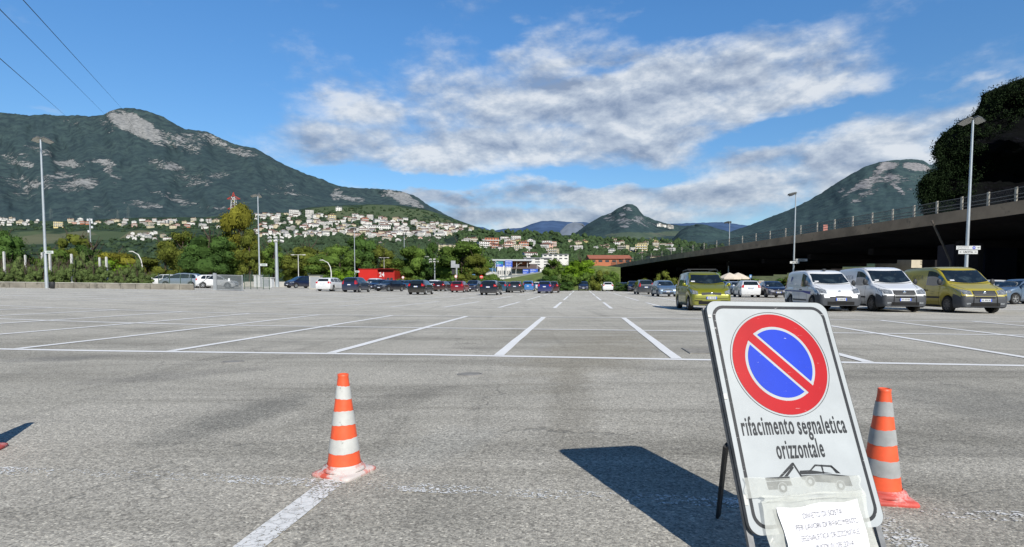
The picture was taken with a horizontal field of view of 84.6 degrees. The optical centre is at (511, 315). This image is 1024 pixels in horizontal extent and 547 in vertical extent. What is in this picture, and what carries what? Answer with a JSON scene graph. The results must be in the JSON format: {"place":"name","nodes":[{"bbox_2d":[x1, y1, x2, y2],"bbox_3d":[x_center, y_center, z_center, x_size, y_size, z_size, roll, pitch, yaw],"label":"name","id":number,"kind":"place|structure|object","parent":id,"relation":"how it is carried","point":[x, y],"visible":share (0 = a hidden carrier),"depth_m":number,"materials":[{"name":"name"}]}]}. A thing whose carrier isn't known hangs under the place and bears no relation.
{"place":"outdoors","nodes":[
{"label":"outdoors","id":0,"kind":"place"},
{"bbox_2d":[0,108,451,220],"bbox_3d":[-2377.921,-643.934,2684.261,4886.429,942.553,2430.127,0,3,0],"label":"mountain ridge","id":1,"kind":"structure","parent":0,"point":[201,173],"depth_m":2554.60,"materials":[{"name":"plant"}]},
{"bbox_2d":[0,204,603,281],"bbox_3d":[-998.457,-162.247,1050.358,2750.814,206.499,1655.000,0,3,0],"label":"village hill","id":2,"kind":"structure","parent":0,"point":[29,234],"depth_m":1242.53,"materials":[{"name":"plant"}]},
{"bbox_2d":[0,206,481,258],"bbox_3d":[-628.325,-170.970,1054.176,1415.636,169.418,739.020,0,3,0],"label":"hillside woodland","id":3,"kind":"object","parent":2,"relation":"on","point":[141,253],"visible":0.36,"depth_m":1155.43,"materials":[{"name":"plant"}]},
{"bbox_2d":[240,234,444,267],"bbox_3d":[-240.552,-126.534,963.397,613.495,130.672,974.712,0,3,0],"label":"slope wood","id":4,"kind":"object","parent":2,"relation":"on","point":[423,243],"visible":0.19,"depth_m":855.59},
{"bbox_2d":[253,211,473,237],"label":"houses","id":5,"kind":"structure","parent":2,"relation":"on","point":[452,226],"depth_m":1122.29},
{"bbox_2d":[0,286,1023,546],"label":"car park asphalt","id":6,"kind":"object","parent":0,"point":[580,420],"visible":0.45,"depth_m":4.29,"materials":[{"name":"asphalt"}]},
{"bbox_2d":[159,273,200,287],"bbox_3d":[-36.319,-3.909,61.885,4.253,1.618,2.070,0,3,-8],"label":"parked car","id":7,"kind":"object","parent":6,"relation":"on","point":[185,278],"visible":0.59,"depth_m":61.11,"materials":[{"name":"silver paint"}]},
{"bbox_2d":[195,275,238,288],"bbox_3d":[-32.394,-3.772,61.894,4.051,1.478,2.030,1,3,-10],"label":"parked car","id":8,"kind":"object","parent":6,"relation":"on","point":[207,283],"visible":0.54,"depth_m":60.97,"materials":[{"name":"white paint"}]},
{"bbox_2d":[284,276,308,287],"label":"parked car","id":9,"kind":"object","parent":6,"relation":"on","point":[299,281],"visible":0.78,"depth_m":74.94,"materials":[{"name":"blue paint"}]},
{"bbox_2d":[308,275,323,288],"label":"meter cabin","id":10,"kind":"object","parent":6,"relation":"on","point":[313,279],"visible":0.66,"depth_m":69.54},
{"bbox_2d":[315,278,343,290],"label":"parked car","id":11,"kind":"object","parent":6,"relation":"on","point":[331,284],"visible":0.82,"depth_m":59.89,"materials":[{"name":"white paint"}]},
{"bbox_2d":[311,373,375,482],"bbox_3d":[-0.910,0.581,3.042,0.252,0.542,0.252,2,3,24],"label":"traffic cone","id":12,"kind":"object","parent":6,"relation":"on","point":[345,463],"visible":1,"depth_m":2.99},
{"bbox_2d":[342,277,370,291],"bbox_3d":[-16.789,-3.380,60.913,2.070,1.618,4.253,1,3,7],"label":"parked car","id":13,"kind":"object","parent":6,"relation":"on","point":[355,284],"visible":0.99,"depth_m":59.09,"materials":[{"name":"paint"}]},
{"bbox_2d":[374,280,405,290],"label":"parked car","id":14,"kind":"object","parent":6,"relation":"on","point":[389,285],"visible":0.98,"depth_m":70.12,"materials":[{"name":"paint"}]},
{"bbox_2d":[408,280,433,294],"bbox_3d":[-9.170,-2.909,56.932,2.030,1.478,4.051,1,3,7],"label":"parked car","id":15,"kind":"object","parent":6,"relation":"on","point":[425,287],"visible":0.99,"depth_m":55.12,"materials":[{"name":"black paint"}]},
{"bbox_2d":[433,281,450,290],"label":"parked car","id":16,"kind":"object","parent":6,"relation":"on","point":[442,285],"visible":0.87,"depth_m":79.80,"materials":[{"name":"grey paint"}]},
{"bbox_2d":[451,281,468,291],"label":"parked car","id":17,"kind":"object","parent":6,"relation":"on","point":[457,286],"visible":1,"depth_m":71.04,"materials":[{"name":"paint"}]},
{"bbox_2d":[465,280,480,291],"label":"parked car","id":18,"kind":"object","parent":6,"relation":"on","point":[474,285],"visible":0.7,"depth_m":79.87,"materials":[{"name":"blue paint"}]},
{"bbox_2d":[480,280,502,294],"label":"parked car","id":19,"kind":"object","parent":6,"relation":"on","point":[490,286],"visible":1,"depth_m":54.78,"materials":[{"name":"paint"}]},
{"bbox_2d":[0,288,1023,365],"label":"parking bay lines","id":20,"kind":"object","parent":6,"relation":"on","point":[503,351],"visible":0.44,"depth_m":11.39,"materials":[{"name":"paint"}]},
{"bbox_2d":[0,466,1023,520],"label":"faded cross line","id":21,"kind":"object","parent":6,"relation":"on","point":[466,491],"visible":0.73,"depth_m":2.78,"materials":[{"name":"paint"}]},
{"bbox_2d":[508,281,524,292],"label":"parked car","id":22,"kind":"object","parent":6,"relation":"on","point":[515,286],"visible":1,"depth_m":71.01,"materials":[{"name":"grey paint"}]},
{"bbox_2d":[523,281,535,290],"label":"parked car","id":23,"kind":"object","parent":6,"relation":"on","point":[529,285],"visible":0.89,"depth_m":83.86,"materials":[{"name":"blue paint"}]},
{"bbox_2d":[537,281,553,292],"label":"parked car","id":24,"kind":"object","parent":6,"relation":"on","point":[544,286],"visible":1,"depth_m":66.02,"materials":[{"name":"blue paint"}]},
{"bbox_2d":[233,479,928,546],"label":"worn bay lines","id":25,"kind":"object","parent":6,"relation":"on","point":[292,511],"visible":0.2,"depth_m":2.42,"materials":[{"name":"paint"}]},
{"bbox_2d":[633,280,652,293],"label":"parked car","id":26,"kind":"object","parent":6,"relation":"on","point":[642,286],"visible":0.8,"depth_m":60.93,"materials":[{"name":"grey paint"}]},
{"bbox_2d":[651,280,676,296],"bbox_3d":[13.999,-2.538,51.931,2.030,1.478,4.051,0,3,4],"label":"parked car","id":27,"kind":"object","parent":6,"relation":"on","point":[659,287],"visible":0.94,"depth_m":50.83,"materials":[{"name":"paint"}]},
{"bbox_2d":[682,348,709,353],"bbox_3d":[3.064,0.546,8.733,0.720,0.012,0.720,1,3,7],"label":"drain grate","id":28,"kind":"object","parent":6,"relation":"on","point":[696,351],"visible":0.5,"depth_m":8.70,"materials":[{"name":"metal"}]},
{"bbox_2d":[676,269,730,309],"bbox_3d":[8.147,-1.147,24.173,1.970,1.735,3.588,0,3,6],"label":"parked car","id":29,"kind":"object","parent":6,"relation":"on","point":[699,288],"visible":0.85,"depth_m":23.18,"materials":[{"name":"green paint"}]},
{"bbox_2d":[733,280,760,296],"bbox_3d":[20.801,-2.407,49.943,2.030,1.478,4.051,1,3,12],"label":"parked car","id":30,"kind":"object","parent":6,"relation":"on","point":[752,288],"visible":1,"depth_m":48.13,"materials":[{"name":"white paint"}]},
{"bbox_2d":[760,281,785,297],"bbox_3d":[22.557,-2.321,48.938,2.070,1.427,4.551,1,3,10],"label":"parked car","id":31,"kind":"object","parent":6,"relation":"on","point":[775,288],"visible":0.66,"depth_m":47.71,"materials":[{"name":"blue paint"}]},
{"bbox_2d":[701,301,885,546],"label":"no parking sign","id":32,"kind":"object","parent":6,"relation":"on","point":[786,405],"visible":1,"depth_m":2.10,"materials":[{"name":"grey metal"}]},
{"bbox_2d":[762,475,878,546],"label":"taped notice","id":33,"kind":"object","parent":32,"relation":"attached to","point":[836,520],"visible":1,"depth_m":1.94,"materials":[{"name":"paper"}]},
{"bbox_2d":[785,269,860,310],"bbox_3d":[13.302,-1.145,24.271,2.030,1.750,4.017,1,3,7],"label":"delivery van","id":34,"kind":"object","parent":6,"relation":"on","point":[826,289],"visible":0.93,"depth_m":23.27,"materials":[{"name":"white paint"}]},
{"bbox_2d":[839,267,925,311],"bbox_3d":[15.489,-1.152,23.870,2.070,1.819,4.308,1,3,7],"label":"delivery van","id":35,"kind":"object","parent":6,"relation":"on","point":[880,287],"visible":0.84,"depth_m":22.66,"materials":[{"name":"white paint"}]},
{"bbox_2d":[866,387,919,507],"bbox_3d":[1.782,0.612,2.709,0.248,0.532,0.248,1,3,10],"label":"traffic cone","id":36,"kind":"object","parent":6,"relation":"on","point":[882,453],"visible":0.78,"depth_m":2.66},
{"bbox_2d":[904,267,1006,312],"bbox_3d":[17.927,-1.101,23.071,2.070,1.819,4.308,1,3,7],"label":"delivery van","id":37,"kind":"object","parent":6,"relation":"on","point":[949,289],"visible":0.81,"depth_m":21.96,"materials":[{"name":"yellow paint"}]},
{"bbox_2d":[995,279,1023,303],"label":"parked car","id":38,"kind":"object","parent":6,"relation":"on","point":[1013,289],"visible":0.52,"depth_m":32.04,"materials":[{"name":"paint"}]},
{"bbox_2d":[0,0,1023,229],"label":"sky","id":39,"kind":"structure","parent":0,"point":[492,114],"materials":[{"name":"blue"}]},
{"bbox_2d":[502,265,619,289],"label":"grass bank","id":40,"kind":"structure","parent":0,"point":[536,277],"depth_m":126.00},
{"bbox_2d":[541,258,563,279],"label":"tree","id":41,"kind":"object","parent":40,"relation":"on","point":[555,269],"visible":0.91,"depth_m":117.08,"materials":[{"name":"green plant"}]},
{"bbox_2d":[560,222,583,234],"bbox_3d":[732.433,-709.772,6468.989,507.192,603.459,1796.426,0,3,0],"label":"grey scarp","id":42,"kind":"structure","parent":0,"point":[571,228],"depth_m":5843.71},
{"bbox_2d":[479,221,747,233],"bbox_3d":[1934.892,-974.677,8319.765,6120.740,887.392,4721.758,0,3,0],"label":"blue range","id":43,"kind":"structure","parent":0,"point":[541,227],"depth_m":8197.42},
{"bbox_2d":[575,204,688,239],"bbox_3d":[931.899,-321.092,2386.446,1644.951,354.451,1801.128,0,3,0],"label":"pointed hill","id":44,"kind":"structure","parent":0,"point":[630,220],"depth_m":2190.42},
{"bbox_2d":[444,233,874,271],"bbox_3d":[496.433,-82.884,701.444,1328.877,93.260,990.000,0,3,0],"label":"town slope","id":45,"kind":"structure","parent":0,"point":[450,240],"depth_m":937.62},
{"bbox_2d":[523,258,550,271],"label":"white block","id":46,"kind":"structure","parent":45,"relation":"on","point":[541,262],"depth_m":328.75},
{"bbox_2d":[541,254,568,265],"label":"white block","id":47,"kind":"structure","parent":45,"relation":"on","point":[563,258],"depth_m":448.12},
{"bbox_2d":[455,228,723,269],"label":"town trees","id":48,"kind":"object","parent":45,"relation":"on","point":[563,246],"visible":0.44,"depth_m":832.33,"materials":[{"name":"plant"}]},
{"bbox_2d":[585,255,631,265],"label":"long building","id":49,"kind":"structure","parent":45,"relation":"on","point":[603,260],"depth_m":358.70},
{"bbox_2d":[672,224,764,245],"bbox_3d":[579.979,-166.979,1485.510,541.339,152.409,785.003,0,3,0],"label":"wooded knoll","id":50,"kind":"structure","parent":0,"point":[700,233],"depth_m":1375.50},
{"bbox_2d":[738,267,866,280],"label":"sunlit bank","id":51,"kind":"structure","parent":0,"point":[769,278],"depth_m":208.84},
{"bbox_2d":[731,159,936,239],"bbox_3d":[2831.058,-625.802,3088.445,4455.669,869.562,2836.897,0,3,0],"label":"rocky mountain","id":52,"kind":"structure","parent":0,"point":[881,187],"depth_m":3116.98,"materials":[{"name":"plant"}]},
{"bbox_2d":[921,78,1023,214],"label":"cliff","id":53,"kind":"structure","parent":0,"point":[1005,153],"depth_m":238.99,"materials":[{"name":"plant"}]},
{"bbox_2d":[913,75,1023,214],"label":"cliff vegetation","id":54,"kind":"object","parent":53,"relation":"on","point":[944,170],"visible":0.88,"depth_m":240.15,"materials":[{"name":"green plant"}]},
{"bbox_3d":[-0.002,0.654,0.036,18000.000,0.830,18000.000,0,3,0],"label":"ground","id":55,"kind":"structure","parent":0,"visible":0},
{"bbox_2d":[0,228,28,266],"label":"tree","id":56,"kind":"object","parent":55,"relation":"on","point":[14,245],"visible":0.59,"depth_m":93.81,"materials":[{"name":"green plant"}]},
{"bbox_2d":[15,264,32,281],"bbox_3d":[-47.927,-4.011,55.295,1.594,2.570,1.758,1,3,14],"label":"fruit tree","id":57,"kind":"object","parent":55,"relation":"on","point":[22,274],"visible":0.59,"depth_m":54.87,"materials":[{"name":"green plant"}]},
{"bbox_2d":[24,265,42,281],"bbox_3d":[-46.152,-3.905,54.423,1.575,2.445,1.686,-1,3,-14],"label":"fruit tree","id":58,"kind":"object","parent":55,"relation":"on","point":[28,278],"visible":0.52,"depth_m":54.07,"materials":[{"name":"green plant"}]},
{"bbox_2d":[31,136,54,287],"bbox_3d":[-39.799,-8.696,47.949,1.616,12.849,1.061,-1,3,-20],"label":"lamp post","id":59,"kind":"object","parent":55,"relation":"on","point":[37,139],"visible":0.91,"depth_m":47.59,"materials":[{"name":"metal"}]},
{"bbox_2d":[36,265,52,281],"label":"fruit tree","id":60,"kind":"object","parent":55,"relation":"on","point":[39,274],"visible":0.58,"depth_m":54.31,"materials":[{"name":"green plant"}]},
{"bbox_2d":[31,244,74,266],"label":"tree","id":61,"kind":"object","parent":55,"relation":"on","point":[59,253],"visible":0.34,"depth_m":98.61,"materials":[{"name":"green plant"}]},
{"bbox_2d":[54,260,70,281],"bbox_3d":[-43.812,-4.098,55.132,1.661,2.796,1.832,0,3,4],"label":"fruit tree","id":62,"kind":"object","parent":55,"relation":"on","point":[62,275],"visible":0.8,"depth_m":54.67,"materials":[{"name":"green plant"}]},
{"bbox_2d":[66,257,81,282],"bbox_3d":[-42.240,-4.215,54.522,1.367,3.162,1.183,0,3,5],"label":"fruit tree","id":63,"kind":"object","parent":55,"relation":"on","point":[70,271],"visible":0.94,"depth_m":54.29,"materials":[{"name":"green plant"}]},
{"bbox_2d":[55,225,93,259],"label":"tree","id":64,"kind":"object","parent":55,"relation":"on","point":[74,239],"visible":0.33,"depth_m":107.76,"materials":[{"name":"green plant"}]},
{"bbox_2d":[68,234,103,264],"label":"tree","id":65,"kind":"object","parent":55,"relation":"on","point":[90,253],"visible":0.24,"depth_m":98.74,"materials":[{"name":"green plant"}]},
{"bbox_2d":[76,263,95,282],"bbox_3d":[-41.549,-3.903,54.684,1.573,2.502,1.427,0,3,-2],"label":"fruit tree","id":66,"kind":"object","parent":55,"relation":"on","point":[83,272],"visible":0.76,"depth_m":54.40,"materials":[{"name":"green plant"}]},
{"bbox_2d":[84,259,103,282],"bbox_3d":[-40.683,-4.091,54.736,1.693,2.920,1.582,-2,4,-29],"label":"fruit tree","id":67,"kind":"object","parent":55,"relation":"on","point":[95,278],"visible":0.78,"depth_m":54.54,"materials":[{"name":"green plant"}]},
{"bbox_2d":[0,282,193,289],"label":"concrete wall","id":68,"kind":"structure","parent":55,"relation":"on","point":[98,285],"depth_m":49.37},
{"bbox_2d":[94,262,110,282],"bbox_3d":[-40.221,-4.006,55.240,1.618,2.678,1.433,0,3,-7],"label":"fruit tree","id":69,"kind":"object","parent":55,"relation":"on","point":[104,274],"visible":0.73,"depth_m":54.95,"materials":[{"name":"green plant"}]},
{"bbox_2d":[94,258,133,270],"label":"shrub","id":70,"kind":"object","parent":55,"relation":"on","point":[111,263],"visible":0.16,"depth_m":86.62,"materials":[{"name":"green plant"}]},
{"bbox_2d":[94,246,148,271],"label":"tree","id":71,"kind":"object","parent":55,"relation":"on","point":[123,258],"visible":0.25,"depth_m":93.96,"materials":[{"name":"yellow plant"}]},
{"bbox_2d":[129,263,145,282],"bbox_3d":[-40.452,-4.477,60.938,1.418,3.007,1.600,2,4,33],"label":"fruit tree","id":72,"kind":"object","parent":55,"relation":"on","point":[137,268],"visible":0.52,"depth_m":60.87,"materials":[{"name":"green plant"}]},
{"bbox_2d":[118,256,169,275],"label":"tree","id":73,"kind":"object","parent":55,"relation":"on","point":[149,262],"visible":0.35,"depth_m":97.93,"materials":[{"name":"green plant"}]},
{"bbox_2d":[146,234,176,273],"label":"tree","id":74,"kind":"object","parent":55,"relation":"on","point":[160,243],"visible":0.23,"depth_m":99.08,"materials":[{"name":"green plant"}]},
{"bbox_2d":[156,230,196,272],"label":"tree","id":75,"kind":"object","parent":55,"relation":"on","point":[169,251],"visible":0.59,"depth_m":90.24,"materials":[{"name":"green plant"}]},
{"bbox_2d":[175,217,234,277],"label":"tree","id":76,"kind":"object","parent":55,"relation":"on","point":[208,255],"visible":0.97,"depth_m":79.66,"materials":[{"name":"green plant"}]},
{"bbox_2d":[213,273,216,289],"bbox_3d":[-27.405,-3.103,51.912,0.240,1.680,0.200,0,3,0],"label":"gate post","id":77,"kind":"object","parent":55,"relation":"on","point":[214,281],"visible":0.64,"depth_m":51.81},
{"bbox_2d":[216,274,242,290],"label":"sliding gate","id":78,"kind":"structure","parent":77,"relation":"attached to","point":[229,283],"depth_m":51.91,"materials":[{"name":"grey"}]},
{"bbox_2d":[223,240,245,277],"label":"tree","id":79,"kind":"object","parent":55,"relation":"on","point":[235,263],"visible":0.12,"depth_m":84.85,"materials":[{"name":"green plant"}]},
{"bbox_2d":[215,191,257,281],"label":"tree","id":80,"kind":"object","parent":55,"relation":"on","point":[238,216],"visible":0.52,"depth_m":89.71,"materials":[{"name":"yellow plant"}]},
{"bbox_2d":[233,224,266,281],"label":"tree","id":81,"kind":"object","parent":55,"relation":"on","point":[248,237],"visible":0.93,"depth_m":82.91,"materials":[{"name":"green plant"}]},
{"bbox_2d":[250,194,261,274],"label":"lamp post","id":82,"kind":"object","parent":55,"relation":"on","point":[256,195],"visible":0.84,"depth_m":77.47,"materials":[{"name":"metal"}]},
{"bbox_2d":[244,274,269,288],"bbox_3d":[-27.596,-3.648,60.896,0.070,1.782,2.742,3,4,42],"label":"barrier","id":83,"kind":"object","parent":55,"relation":"on","point":[258,283],"visible":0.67,"depth_m":60.94,"materials":[{"name":"grey"}]},
{"bbox_2d":[261,235,284,281],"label":"tree","id":84,"kind":"object","parent":55,"relation":"on","point":[269,268],"visible":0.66,"depth_m":94.78,"materials":[{"name":"green plant"}]},
{"bbox_2d":[267,236,283,286],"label":"floodlight mast","id":85,"kind":"object","parent":55,"relation":"on","point":[276,261],"visible":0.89,"depth_m":81.50,"materials":[{"name":"metal"}]},
{"bbox_2d":[278,249,308,280],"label":"tree","id":86,"kind":"object","parent":55,"relation":"on","point":[289,268],"visible":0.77,"depth_m":102.04,"materials":[{"name":"green plant"}]},
{"bbox_2d":[283,235,341,276],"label":"tree","id":87,"kind":"object","parent":55,"relation":"on","point":[308,252],"visible":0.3,"depth_m":108.73,"materials":[{"name":"green plant"}]},
{"bbox_2d":[301,252,343,277],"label":"tree","id":88,"kind":"object","parent":55,"relation":"on","point":[315,268],"visible":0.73,"depth_m":102.29,"materials":[{"name":"green plant"}]},
{"bbox_2d":[320,243,362,274],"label":"tree","id":89,"kind":"object","parent":55,"relation":"on","point":[347,260],"visible":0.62,"depth_m":136.98,"materials":[{"name":"green plant"}]},
{"bbox_2d":[330,268,356,281],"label":"shrub","id":90,"kind":"object","parent":55,"relation":"on","point":[340,276],"visible":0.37,"depth_m":95.76,"materials":[{"name":"green plant"}]},
{"bbox_2d":[344,230,378,276],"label":"tree","id":91,"kind":"object","parent":55,"relation":"on","point":[366,254],"visible":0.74,"depth_m":143.12,"materials":[{"name":"green plant"}]},
{"bbox_2d":[359,269,401,280],"bbox_3d":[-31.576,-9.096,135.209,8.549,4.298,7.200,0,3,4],"label":"truck trailer","id":92,"kind":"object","parent":55,"relation":"on","point":[385,274],"depth_m":132.21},
{"bbox_2d":[371,242,397,268],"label":"tree","id":93,"kind":"object","parent":55,"relation":"on","point":[380,251],"visible":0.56,"depth_m":145.29,"materials":[{"name":"green plant"}]},
{"bbox_2d":[390,241,426,277],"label":"tree","id":94,"kind":"object","parent":55,"relation":"on","point":[410,265],"visible":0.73,"depth_m":133.24,"materials":[{"name":"green plant"}]},
{"bbox_2d":[419,239,440,279],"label":"tree","id":95,"kind":"object","parent":55,"relation":"on","point":[431,250],"visible":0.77,"depth_m":128.46,"materials":[{"name":"green plant"}]},
{"bbox_2d":[429,234,496,278],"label":"tree","id":96,"kind":"object","parent":55,"relation":"on","point":[461,251],"visible":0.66,"depth_m":118.01,"materials":[{"name":"green plant"}]},
{"bbox_2d":[454,274,476,282],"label":"shrub","id":97,"kind":"object","parent":55,"relation":"on","point":[460,277],"visible":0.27,"depth_m":102.69,"materials":[{"name":"green plant"}]},
{"bbox_2d":[464,252,489,279],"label":"tree","id":98,"kind":"object","parent":55,"relation":"on","point":[476,259],"visible":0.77,"depth_m":114.33,"materials":[{"name":"green plant"}]},
{"bbox_2d":[492,259,541,278],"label":"canopy building","id":99,"kind":"structure","parent":55,"relation":"on","point":[507,271],"depth_m":189.40,"materials":[{"name":"stone"}]},
{"bbox_2d":[558,281,573,290],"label":"shrub","id":100,"kind":"object","parent":55,"relation":"on","point":[567,286],"visible":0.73,"depth_m":90.83,"materials":[{"name":"green plant"}]},
{"bbox_2d":[557,273,584,287],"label":"shrub","id":101,"kind":"object","parent":55,"relation":"on","point":[575,280],"visible":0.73,"depth_m":94.47,"materials":[{"name":"green plant"}]},
{"bbox_2d":[558,251,596,278],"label":"tree","id":102,"kind":"object","parent":55,"relation":"on","point":[576,268],"visible":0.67,"depth_m":110.47,"materials":[{"name":"green plant"}]},
{"bbox_2d":[588,270,609,290],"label":"shrub","id":103,"kind":"object","parent":55,"relation":"on","point":[594,282],"visible":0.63,"depth_m":93.18,"materials":[{"name":"green plant"}]},
{"bbox_2d":[603,270,619,288],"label":"shrub","id":104,"kind":"object","parent":55,"relation":"on","point":[613,277],"visible":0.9,"depth_m":91.21,"materials":[{"name":"green plant"}]},
{"bbox_2d":[788,192,796,271],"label":"lamp post","id":105,"kind":"object","parent":55,"relation":"on","point":[792,193],"visible":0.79,"depth_m":70.96,"materials":[{"name":"metal"}]},
{"bbox_2d":[611,200,1023,281],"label":"viaduct","id":106,"kind":"object","parent":55,"relation":"on","point":[917,238],"visible":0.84,"depth_m":71.62,"materials":[{"name":"concrete"}]},
{"bbox_2d":[611,186,1023,264],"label":"parapet fence","id":107,"kind":"object","parent":106,"relation":"on","point":[1015,198],"visible":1,"depth_m":58.86,"materials":[{"name":"grey"}]},
{"bbox_2d":[931,220,951,266],"bbox_3d":[39.487,-5.825,51.753,2.199,5.898,0.180,0,3,0],"label":"drain pipe","id":108,"kind":"object","parent":106,"relation":"attached to","point":[943,245],"visible":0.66,"depth_m":51.66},
{"bbox_2d":[875,260,921,271],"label":"cream building","id":109,"kind":"structure","parent":55,"relation":"on","point":[903,265],"depth_m":101.38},
{"bbox_2d":[937,243,983,274],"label":"dark wall","id":110,"kind":"structure","parent":55,"relation":"on","point":[975,261],"depth_m":51.80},
{"bbox_2d":[957,115,985,266],"bbox_3d":[31.964,-7.384,39.495,1.616,12.850,1.061,2,4,35],"label":"lamp post","id":111,"kind":"object","parent":55,"relation":"on","point":[977,119],"visible":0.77,"depth_m":39.06,"materials":[{"name":"metal"}]},
{"bbox_2d":[983,248,1017,279],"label":"dark wall","id":112,"kind":"structure","parent":55,"relation":"on","point":[999,263],"depth_m":55.80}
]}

